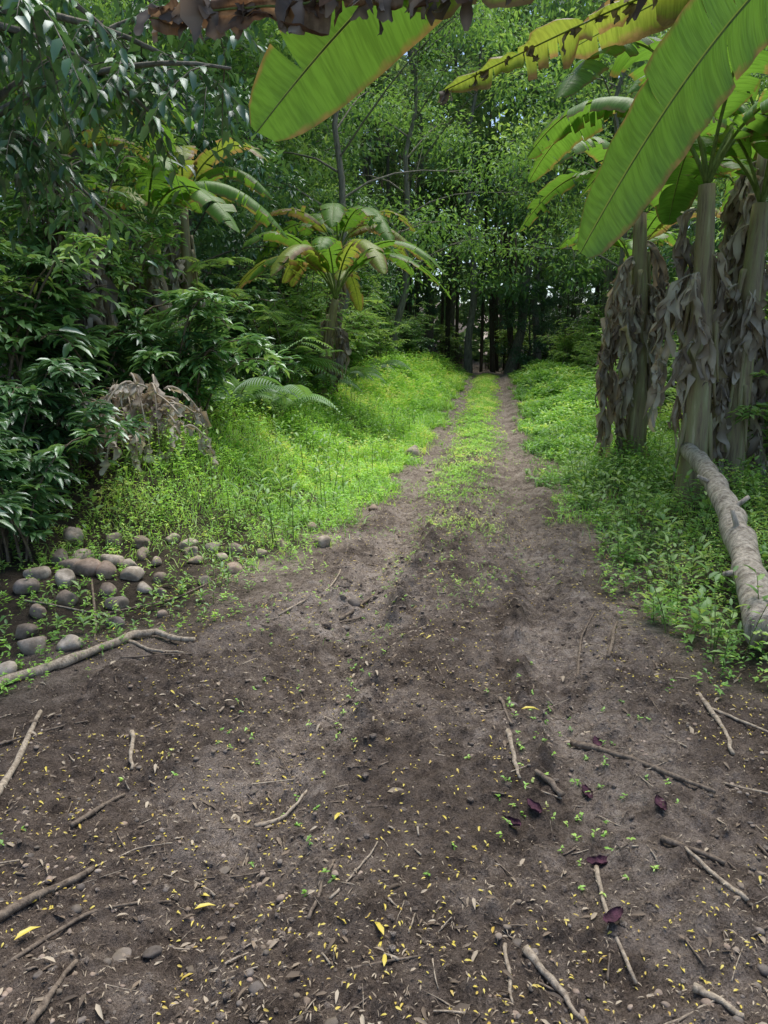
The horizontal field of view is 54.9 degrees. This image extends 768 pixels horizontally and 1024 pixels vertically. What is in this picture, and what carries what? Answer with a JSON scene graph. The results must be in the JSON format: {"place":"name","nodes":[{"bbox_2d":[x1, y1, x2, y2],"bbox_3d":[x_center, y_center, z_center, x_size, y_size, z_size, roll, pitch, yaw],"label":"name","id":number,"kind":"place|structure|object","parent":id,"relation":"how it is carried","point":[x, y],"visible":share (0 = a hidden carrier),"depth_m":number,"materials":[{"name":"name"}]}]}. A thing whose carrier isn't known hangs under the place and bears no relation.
{"place":"outdoors","nodes":[
{"label":"outdoors","id":0,"kind":"place"},
{"bbox_2d":[0,3,619,304],"label":"sky","id":1,"kind":"structure","parent":0,"point":[406,53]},
{"bbox_2d":[0,358,767,1023],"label":"dirt path","id":2,"kind":"structure","parent":0,"point":[424,796],"depth_m":2.50,"materials":[{"name":"soil"}]},
{"bbox_2d":[0,709,42,795],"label":"fallen branch","id":3,"kind":"object","parent":2,"relation":"on","point":[6,778],"visible":0.98,"depth_m":2.75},
{"bbox_2d":[0,865,95,921],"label":"fallen branch","id":4,"kind":"object","parent":2,"relation":"on","point":[7,911],"visible":1,"depth_m":2.07,"materials":[{"name":"wood"}]},
{"bbox_2d":[0,445,432,674],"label":"cobble stones","id":5,"kind":"object","parent":2,"relation":"on","point":[90,566],"visible":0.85,"depth_m":4.84,"materials":[{"name":"stone"}]},
{"bbox_2d":[0,373,678,896],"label":"path grass","id":6,"kind":"structure","parent":2,"relation":"on","point":[484,385],"depth_m":9.10,"materials":[{"name":"plant"}]},
{"bbox_2d":[0,464,767,1023],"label":"leaf litter","id":7,"kind":"object","parent":2,"relation":"on","point":[380,948],"visible":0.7,"depth_m":2.17,"materials":[{"name":"plant"}]},
{"bbox_2d":[0,459,767,1023],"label":"twigs","id":8,"kind":"object","parent":2,"relation":"on","point":[538,965],"visible":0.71,"depth_m":2.24,"materials":[{"name":"wood"}]},
{"bbox_2d":[0,498,767,1023],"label":"pebbles","id":9,"kind":"object","parent":2,"relation":"on","point":[252,988],"visible":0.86,"depth_m":2.13,"materials":[{"name":"stone"}]},
{"bbox_2d":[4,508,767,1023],"bbox_3d":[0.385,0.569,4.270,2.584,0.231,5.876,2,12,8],"label":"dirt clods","id":10,"kind":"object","parent":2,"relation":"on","point":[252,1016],"visible":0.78,"depth_m":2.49,"materials":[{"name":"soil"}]},
{"bbox_2d":[570,739,715,792],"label":"fallen branch","id":11,"kind":"object","parent":2,"relation":"on","point":[583,745],"visible":1,"depth_m":2.71,"materials":[{"name":"wood"}]},
{"bbox_2d":[696,692,767,754],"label":"fallen branch","id":12,"kind":"object","parent":2,"relation":"on","point":[710,709],"visible":0.99,"depth_m":3.01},
{"bbox_2d":[0,302,767,746],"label":"ground","id":13,"kind":"structure","parent":0,"point":[20,704],"depth_m":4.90,"materials":[{"name":"plant"}]},
{"bbox_2d":[0,413,105,563],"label":"dark shrub","id":14,"kind":"object","parent":13,"relation":"on","point":[15,503],"visible":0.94,"depth_m":5.07,"materials":[{"name":"green plant"}]},
{"bbox_2d":[0,384,119,543],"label":"dark shrub","id":15,"kind":"object","parent":13,"relation":"on","point":[18,409],"visible":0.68,"depth_m":5.49,"materials":[{"name":"green plant"}]},
{"bbox_2d":[0,221,125,446],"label":"understory shrub","id":16,"kind":"object","parent":13,"relation":"on","point":[18,370],"visible":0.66,"depth_m":6.44,"materials":[{"name":"green plant"}]},
{"bbox_2d":[0,12,134,163],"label":"dark understory tree","id":17,"kind":"object","parent":13,"relation":"on","point":[32,128],"visible":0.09,"depth_m":7.26,"materials":[{"name":"green plant"}]},
{"bbox_2d":[0,356,149,488],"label":"dark shrub","id":18,"kind":"object","parent":13,"relation":"on","point":[68,420],"visible":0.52,"depth_m":5.77,"materials":[{"name":"green plant"}]},
{"bbox_2d":[0,250,180,414],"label":"understory shrub","id":19,"kind":"object","parent":13,"relation":"on","point":[67,337],"visible":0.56,"depth_m":6.84,"materials":[{"name":"green plant"}]},
{"bbox_2d":[0,147,185,399],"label":"understory shrub","id":20,"kind":"object","parent":13,"relation":"on","point":[15,208],"visible":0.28,"depth_m":7.44,"materials":[{"name":"green plant"}]},
{"bbox_2d":[0,0,188,399],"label":"dark understory tree","id":21,"kind":"object","parent":13,"relation":"on","point":[130,146],"visible":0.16,"depth_m":8.69,"materials":[{"name":"green plant"}]},
{"bbox_2d":[1,173,187,399],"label":"understory shrub","id":22,"kind":"object","parent":13,"relation":"on","point":[112,273],"visible":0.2,"depth_m":8.55,"materials":[{"name":"green plant"}]},
{"bbox_2d":[0,129,190,377],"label":"understory shrub","id":23,"kind":"object","parent":13,"relation":"on","point":[175,208],"visible":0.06,"depth_m":10.40,"materials":[{"name":"green plant"}]},
{"bbox_2d":[0,0,194,379],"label":"broadleaf tree","id":24,"kind":"object","parent":13,"relation":"on","point":[180,140],"visible":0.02,"depth_m":11.77,"materials":[{"name":"green plant"}]},
{"bbox_2d":[0,628,195,688],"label":"fallen branch","id":25,"kind":"object","parent":13,"relation":"on","point":[63,661],"visible":0.98,"depth_m":3.65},
{"bbox_2d":[0,42,198,311],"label":"dark understory tree","id":26,"kind":"object","parent":13,"relation":"on","point":[96,176],"visible":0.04,"depth_m":10.95,"materials":[{"name":"green plant"}]},
{"bbox_2d":[0,33,206,426],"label":"banana plant","id":27,"kind":"object","parent":13,"relation":"on","point":[105,308],"visible":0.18,"depth_m":7.48,"materials":[{"name":"green plant"}]},
{"bbox_2d":[0,0,268,270],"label":"drooping leaf tree","id":28,"kind":"object","parent":13,"relation":"on","point":[66,57],"visible":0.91,"depth_m":4.02,"materials":[{"name":"green plant"}]},
{"bbox_2d":[0,0,270,233],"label":"broadleaf tree","id":29,"kind":"object","parent":13,"relation":"on","point":[187,47],"visible":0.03,"depth_m":15.82,"materials":[{"name":"green plant"}]},
{"bbox_2d":[71,373,218,475],"bbox_3d":[-2.219,-0.804,6.618,1.045,0.876,1.316,10,16,39],"label":"dead banana leaf heap","id":30,"kind":"object","parent":13,"relation":"on","point":[126,392],"visible":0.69,"depth_m":6.54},
{"bbox_2d":[0,0,298,301],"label":"broadleaf tree","id":31,"kind":"object","parent":13,"relation":"on","point":[261,35],"visible":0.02,"depth_m":14.88,"materials":[{"name":"green plant"}]},
{"bbox_2d":[22,155,288,404],"bbox_3d":[-2.834,-2.692,9.443,3.077,3.009,2.030,5,13,21],"label":"banana plant","id":32,"kind":"object","parent":13,"relation":"on","point":[202,193],"visible":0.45,"depth_m":8.91,"materials":[{"name":"green plant"}]},
{"bbox_2d":[3,0,335,278],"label":"broadleaf tree","id":33,"kind":"object","parent":13,"relation":"on","point":[286,51],"visible":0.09,"depth_m":18.34,"materials":[{"name":"green plant"}]},
{"bbox_2d":[68,126,272,350],"bbox_3d":[-3.014,-3.577,11.346,2.778,3.915,2.750,3,13,11],"label":"banana plant","id":34,"kind":"object","parent":13,"relation":"on","point":[208,173],"visible":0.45,"depth_m":10.95,"materials":[{"name":"green plant"}]},
{"bbox_2d":[115,289,244,386],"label":"understory shrub","id":35,"kind":"object","parent":13,"relation":"on","point":[175,325],"visible":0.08,"depth_m":8.65,"materials":[{"name":"green plant"}]},
{"bbox_2d":[90,287,302,426],"bbox_3d":[-2.061,-1.553,7.696,2.149,1.490,1.691,10,16,38],"label":"understory shrub","id":36,"kind":"object","parent":13,"relation":"on","point":[170,366],"visible":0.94,"depth_m":7.52,"materials":[{"name":"green plant"}]},
{"bbox_2d":[83,66,322,361],"bbox_3d":[-3.440,-5.165,13.720,4.572,6.100,5.242,7,14,30],"label":"dark understory tree","id":37,"kind":"object","parent":13,"relation":"on","point":[259,169],"visible":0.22,"depth_m":13.62,"materials":[{"name":"green plant"}]},
{"bbox_2d":[163,256,253,349],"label":"understory shrub","id":38,"kind":"object","parent":13,"relation":"on","point":[197,266],"visible":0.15,"depth_m":11.62,"materials":[{"name":"green plant"}]},
{"bbox_2d":[154,91,325,359],"bbox_3d":[-3.552,-5.805,16.091,3.498,6.130,3.972,5,13,23],"label":"dark understory tree","id":39,"kind":"object","parent":13,"relation":"on","point":[242,187],"visible":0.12,"depth_m":15.95,"materials":[{"name":"green plant"}]},
{"bbox_2d":[178,376,302,419],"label":"fern plant","id":40,"kind":"object","parent":13,"relation":"on","point":[252,390],"visible":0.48,"depth_m":8.74,"materials":[{"name":"green plant"}]},
{"bbox_2d":[198,286,292,381],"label":"understory shrub","id":41,"kind":"object","parent":13,"relation":"on","point":[241,315],"visible":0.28,"depth_m":12.94,"materials":[{"name":"green plant"}]},
{"bbox_2d":[195,274,300,380],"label":"understory shrub","id":42,"kind":"object","parent":13,"relation":"on","point":[208,281],"visible":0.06,"depth_m":13.81,"materials":[{"name":"green plant"}]},
{"bbox_2d":[96,19,401,305],"bbox_3d":[-4.451,-11.131,23.436,8.559,12.896,8.440,9,15,35],"label":"broadleaf tree","id":43,"kind":"object","parent":13,"relation":"on","point":[352,160],"visible":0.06,"depth_m":23.67,"materials":[{"name":"green plant"}]},
{"bbox_2d":[137,20,377,296],"bbox_3d":[-3.989,-9.616,21.610,7.644,10.990,8.732,-3,13,-13],"label":"broadleaf tree","id":44,"kind":"object","parent":13,"relation":"on","point":[327,127],"visible":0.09,"depth_m":21.67,"materials":[{"name":"green plant"}]},
{"bbox_2d":[195,205,320,300],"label":"dark understory tree","id":45,"kind":"object","parent":13,"relation":"on","point":[215,246],"visible":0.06,"depth_m":18.19,"materials":[{"name":"green plant"}]},
{"bbox_2d":[215,343,306,405],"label":"understory shrub","id":46,"kind":"object","parent":13,"relation":"on","point":[264,372],"visible":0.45,"depth_m":10.44,"materials":[{"name":"green plant"}]},
{"bbox_2d":[223,234,327,359],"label":"understory shrub","id":47,"kind":"object","parent":13,"relation":"on","point":[277,279],"visible":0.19,"depth_m":15.34,"materials":[{"name":"green plant"}]},
{"bbox_2d":[210,288,342,397],"bbox_3d":[-1.690,-2.548,11.367,2.157,1.812,1.994,-3,14,-4],"label":"understory shrub","id":48,"kind":"object","parent":13,"relation":"on","point":[274,317],"visible":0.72,"depth_m":11.37,"materials":[{"name":"green plant"}]},
{"bbox_2d":[215,357,350,384],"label":"fern","id":49,"kind":"object","parent":13,"relation":"on","point":[312,364],"visible":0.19,"depth_m":11.73,"materials":[{"name":"green plant"}]},
{"bbox_2d":[231,384,342,418],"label":"fern plant","id":50,"kind":"object","parent":13,"relation":"on","point":[301,392],"visible":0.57,"depth_m":9.56,"materials":[{"name":"green plant"}]},
{"bbox_2d":[230,265,353,371],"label":"understory shrub","id":51,"kind":"object","parent":13,"relation":"on","point":[317,298],"visible":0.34,"depth_m":14.00,"materials":[{"name":"green plant"}]},
{"bbox_2d":[193,118,397,298],"bbox_3d":[-2.694,-7.663,21.223,5.073,7.276,6.274,6,12,37],"label":"dark understory tree","id":52,"kind":"object","parent":13,"relation":"on","point":[329,196],"visible":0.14,"depth_m":20.42,"materials":[{"name":"green plant"}]},
{"bbox_2d":[226,115,400,264],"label":"broadleaf tree","id":53,"kind":"object","parent":13,"relation":"on","point":[354,124],"visible":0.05,"depth_m":28.78,"materials":[{"name":"green plant"}]},
{"bbox_2d":[280,295,371,386],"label":"understory shrub","id":54,"kind":"object","parent":13,"relation":"on","point":[300,298],"visible":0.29,"depth_m":13.06,"materials":[{"name":"green plant"}]},
{"bbox_2d":[276,274,378,357],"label":"understory shrub","id":55,"kind":"object","parent":13,"relation":"on","point":[350,334],"visible":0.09,"depth_m":15.46,"materials":[{"name":"green plant"}]},
{"bbox_2d":[294,371,363,393],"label":"fern plant","id":56,"kind":"object","parent":13,"relation":"on","point":[334,377],"visible":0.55,"depth_m":12.52,"materials":[{"name":"green plant"}]},
{"bbox_2d":[244,203,421,343],"bbox_3d":[-0.952,-4.141,14.499,3.378,3.683,3.263,0,12,0],"label":"banana plant","id":57,"kind":"object","parent":13,"relation":"on","point":[336,217],"visible":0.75,"depth_m":14.17,"materials":[{"name":"green plant"}]},
{"bbox_2d":[278,231,388,331],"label":"understory shrub","id":58,"kind":"object","parent":13,"relation":"on","point":[369,276],"visible":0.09,"depth_m":20.75,"materials":[{"name":"green plant"}]},
{"bbox_2d":[110,0,559,357],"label":"light leaf tree","id":59,"kind":"object","parent":13,"relation":"on","point":[339,162],"visible":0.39,"depth_m":17.91,"materials":[{"name":"green plant"}]},
{"bbox_2d":[277,178,398,342],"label":"dark understory tree","id":60,"kind":"object","parent":13,"relation":"on","point":[352,198],"visible":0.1,"depth_m":23.05,"materials":[{"name":"green plant"}]},
{"bbox_2d":[0,0,679,360],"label":"distant trees","id":61,"kind":"object","parent":13,"relation":"on","point":[478,329],"depth_m":56.31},
{"bbox_2d":[230,230,450,398],"bbox_3d":[-0.787,-3.116,12.319,3.746,2.779,3.448,0,12,0],"label":"banana plant","id":62,"kind":"object","parent":13,"relation":"on","point":[296,254],"visible":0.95,"depth_m":11.91,"materials":[{"name":"green plant"}]},
{"bbox_2d":[255,31,438,281],"bbox_3d":[-2.808,-17.822,34.658,11.284,21.010,9.765,-7,15,-30],"label":"tall tree","id":63,"kind":"object","parent":13,"relation":"on","point":[362,139],"visible":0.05,"depth_m":35.05,"materials":[{"name":"green plant"}]},
{"bbox_2d":[323,297,389,374],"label":"understory shrub","id":64,"kind":"object","parent":13,"relation":"on","point":[354,355],"visible":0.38,"depth_m":17.11,"materials":[{"name":"green plant"}]},
{"bbox_2d":[314,226,403,351],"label":"dark understory tree","id":65,"kind":"object","parent":13,"relation":"on","point":[391,291],"visible":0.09,"depth_m":26.10,"materials":[{"name":"green plant"}]},
{"bbox_2d":[340,364,385,383],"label":"fern plant","id":66,"kind":"object","parent":13,"relation":"on","point":[362,371],"visible":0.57,"depth_m":15.69,"materials":[{"name":"green plant"}]},
{"bbox_2d":[319,194,415,342],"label":"dark understory tree","id":67,"kind":"object","parent":13,"relation":"on","point":[388,278],"visible":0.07,"depth_m":28.29,"materials":[{"name":"green plant"}]},
{"bbox_2d":[306,57,447,274],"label":"tall tree","id":68,"kind":"object","parent":13,"relation":"on","point":[376,139],"visible":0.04,"depth_m":47.06,"materials":[{"name":"green plant"}]},
{"bbox_2d":[350,280,409,350],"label":"understory shrub","id":69,"kind":"object","parent":13,"relation":"on","point":[381,296],"visible":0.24,"depth_m":24.87,"materials":[{"name":"green plant"}]},
{"bbox_2d":[0,370,767,677],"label":"broadleaf weeds","id":70,"kind":"object","parent":13,"relation":"on","point":[695,616],"visible":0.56,"depth_m":6.00,"materials":[{"name":"green plant"}]},
{"bbox_2d":[366,315,409,359],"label":"understory shrub","id":71,"kind":"object","parent":13,"relation":"on","point":[388,348],"visible":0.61,"depth_m":21.40,"materials":[{"name":"green plant"}]},
{"bbox_2d":[389,309,439,355],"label":"understory shrub","id":72,"kind":"object","parent":13,"relation":"on","point":[408,345],"visible":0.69,"depth_m":27.86,"materials":[{"name":"green plant"}]},
{"bbox_2d":[390,283,442,347],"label":"understory tree","id":73,"kind":"object","parent":13,"relation":"on","point":[433,310],"visible":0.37,"depth_m":37.95,"materials":[{"name":"green plant"}]},
{"bbox_2d":[348,140,495,313],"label":"tall tree","id":74,"kind":"object","parent":13,"relation":"on","point":[459,208],"visible":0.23,"depth_m":38.65,"materials":[{"name":"green plant"}]},
{"bbox_2d":[277,0,584,350],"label":"light leaf tree","id":75,"kind":"object","parent":13,"relation":"on","point":[404,296],"visible":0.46,"depth_m":25.05,"materials":[{"name":"green plant"}]},
{"bbox_2d":[347,5,544,355],"bbox_3d":[1.313,-19.710,37.599,13.055,24.306,11.298,8,21,31],"label":"tall tree","id":76,"kind":"object","parent":13,"relation":"on","point":[478,111],"visible":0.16,"depth_m":36.16,"materials":[{"name":"green plant"}]},
{"bbox_2d":[360,0,537,363],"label":"tall tree","id":77,"kind":"object","parent":13,"relation":"on","point":[452,318],"visible":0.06,"depth_m":40.32,"materials":[{"name":"green plant"}]},
{"bbox_2d":[436,327,475,368],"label":"understory shrub","id":78,"kind":"object","parent":13,"relation":"on","point":[456,344],"visible":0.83,"depth_m":41.16,"materials":[{"name":"green plant"}]},
{"bbox_2d":[371,0,601,372],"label":"light leaf tree","id":79,"kind":"object","parent":13,"relation":"on","point":[506,289],"visible":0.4,"depth_m":33.49,"materials":[{"name":"green plant"}]},
{"bbox_2d":[434,208,547,367],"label":"tall tree","id":80,"kind":"object","parent":13,"relation":"on","point":[478,306],"visible":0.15,"depth_m":48.99,"materials":[{"name":"green plant"}]},
{"bbox_2d":[349,69,662,372],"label":"distant tree trunks","id":81,"kind":"object","parent":13,"relation":"on","point":[493,327],"visible":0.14,"depth_m":40.62,"materials":[{"name":"brown plant"}]},
{"bbox_2d":[479,312,532,369],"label":"understory shrub","id":82,"kind":"object","parent":13,"relation":"on","point":[506,338],"visible":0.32,"depth_m":42.72,"materials":[{"name":"green plant"}]},
{"bbox_2d":[427,0,613,359],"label":"light leaf tree","id":83,"kind":"object","parent":13,"relation":"on","point":[536,276],"visible":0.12,"depth_m":36.69,"materials":[{"name":"green plant"}]},
{"bbox_2d":[468,206,581,361],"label":"tall tree","id":84,"kind":"object","parent":13,"relation":"on","point":[503,300],"visible":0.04,"depth_m":48.26,"materials":[{"name":"green plant"}]},
{"bbox_2d":[491,276,561,366],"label":"understory tree","id":85,"kind":"object","parent":13,"relation":"on","point":[524,358],"visible":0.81,"depth_m":35.40,"materials":[{"name":"green plant"}]},
{"bbox_2d":[441,0,635,374],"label":"tall tree","id":86,"kind":"object","parent":13,"relation":"on","point":[510,366],"visible":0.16,"depth_m":34.28,"materials":[{"name":"green plant"}]},
{"bbox_2d":[538,317,585,365],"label":"understory shrub","id":87,"kind":"object","parent":13,"relation":"on","point":[565,340],"visible":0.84,"depth_m":28.49,"materials":[{"name":"green plant"}]},
{"bbox_2d":[526,278,599,359],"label":"understory tree","id":88,"kind":"object","parent":13,"relation":"on","point":[577,298],"visible":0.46,"depth_m":38.98,"materials":[{"name":"green plant"}]},
{"bbox_2d":[553,335,601,366],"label":"understory shrub","id":89,"kind":"object","parent":13,"relation":"on","point":[589,343],"visible":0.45,"depth_m":25.37,"materials":[{"name":"green plant"}]},
{"bbox_2d":[533,27,670,332],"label":"tall tree","id":90,"kind":"object","parent":13,"relation":"on","point":[624,83],"visible":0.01,"depth_m":46.10,"materials":[{"name":"green plant"}]},
{"bbox_2d":[438,0,767,257],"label":"banana plant","id":91,"kind":"object","parent":13,"relation":"on","point":[651,144],"visible":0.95,"depth_m":3.35,"materials":[{"name":"green plant"}]},
{"bbox_2d":[462,0,763,359],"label":"light leaf tree","id":92,"kind":"object","parent":13,"relation":"on","point":[619,86],"visible":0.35,"depth_m":20.81,"materials":[{"name":"green plant"}]},
{"bbox_2d":[509,0,760,366],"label":"light leaf tree","id":93,"kind":"object","parent":13,"relation":"on","point":[606,274],"visible":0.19,"depth_m":27.80,"materials":[{"name":"green plant"}]},
{"bbox_2d":[507,358,767,694],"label":"verge weeds","id":94,"kind":"object","parent":13,"relation":"on","point":[547,392],"visible":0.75,"depth_m":8.06,"materials":[{"name":"plant"}]},
{"bbox_2d":[519,132,756,469],"bbox_3d":[3.185,-2.439,8.648,3.013,4.050,2.855,0,12,0],"label":"banana plant","id":95,"kind":"object","parent":13,"relation":"on","point":[625,326],"visible":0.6,"depth_m":8.54,"materials":[{"name":"brown plant"}]},
{"bbox_2d":[559,199,722,398],"bbox_3d":[4.258,-3.093,12.257,2.607,3.570,2.292,8,14,32],"label":"banana plant","id":96,"kind":"object","parent":13,"relation":"on","point":[666,236],"visible":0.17,"depth_m":11.86,"materials":[{"name":"green plant"}]},
{"bbox_2d":[527,16,767,508],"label":"banana plant","id":97,"kind":"object","parent":13,"relation":"on","point":[690,312],"visible":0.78,"depth_m":6.28,"materials":[{"name":"green plant"}]},
{"bbox_2d":[536,30,765,276],"bbox_3d":[9.409,-9.334,23.488,9.074,10.720,6.608,4,13,16],"label":"light leaf tree","id":98,"kind":"object","parent":13,"relation":"on","point":[618,248],"visible":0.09,"depth_m":23.69,"materials":[{"name":"green plant"}]},
{"bbox_2d":[569,0,761,233],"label":"tall tree","id":99,"kind":"object","parent":13,"relation":"on","point":[638,64],"visible":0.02,"depth_m":34.07,"materials":[{"name":"green plant"}]},
{"bbox_2d":[579,90,767,495],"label":"banana plant","id":100,"kind":"object","parent":13,"relation":"on","point":[743,342],"visible":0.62,"depth_m":6.69,"materials":[{"name":"brown plant"}]},
{"bbox_2d":[627,73,767,274],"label":"banana plant","id":101,"kind":"object","parent":13,"relation":"on","point":[735,214],"visible":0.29,"depth_m":7.68,"materials":[{"name":"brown plant"}]},
{"bbox_2d":[661,196,767,288],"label":"understory tree","id":102,"kind":"object","parent":13,"relation":"on","point":[720,234],"visible":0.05,"depth_m":16.82,"materials":[{"name":"green plant"}]},
{"bbox_2d":[676,337,767,449],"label":"understory shrub","id":103,"kind":"object","parent":13,"relation":"on","point":[755,410],"visible":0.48,"depth_m":6.70,"materials":[{"name":"green plant"}]},
{"bbox_2d":[680,442,767,650],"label":"fallen log","id":104,"kind":"object","parent":13,"relation":"on","point":[739,537],"visible":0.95,"depth_m":4.35,"materials":[{"name":"wood"}]},
{"bbox_2d":[133,0,646,141],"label":"banana plant","id":105,"kind":"object","parent":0,"point":[344,52],"visible":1,"depth_m":2.40,"materials":[{"name":"green plant"}]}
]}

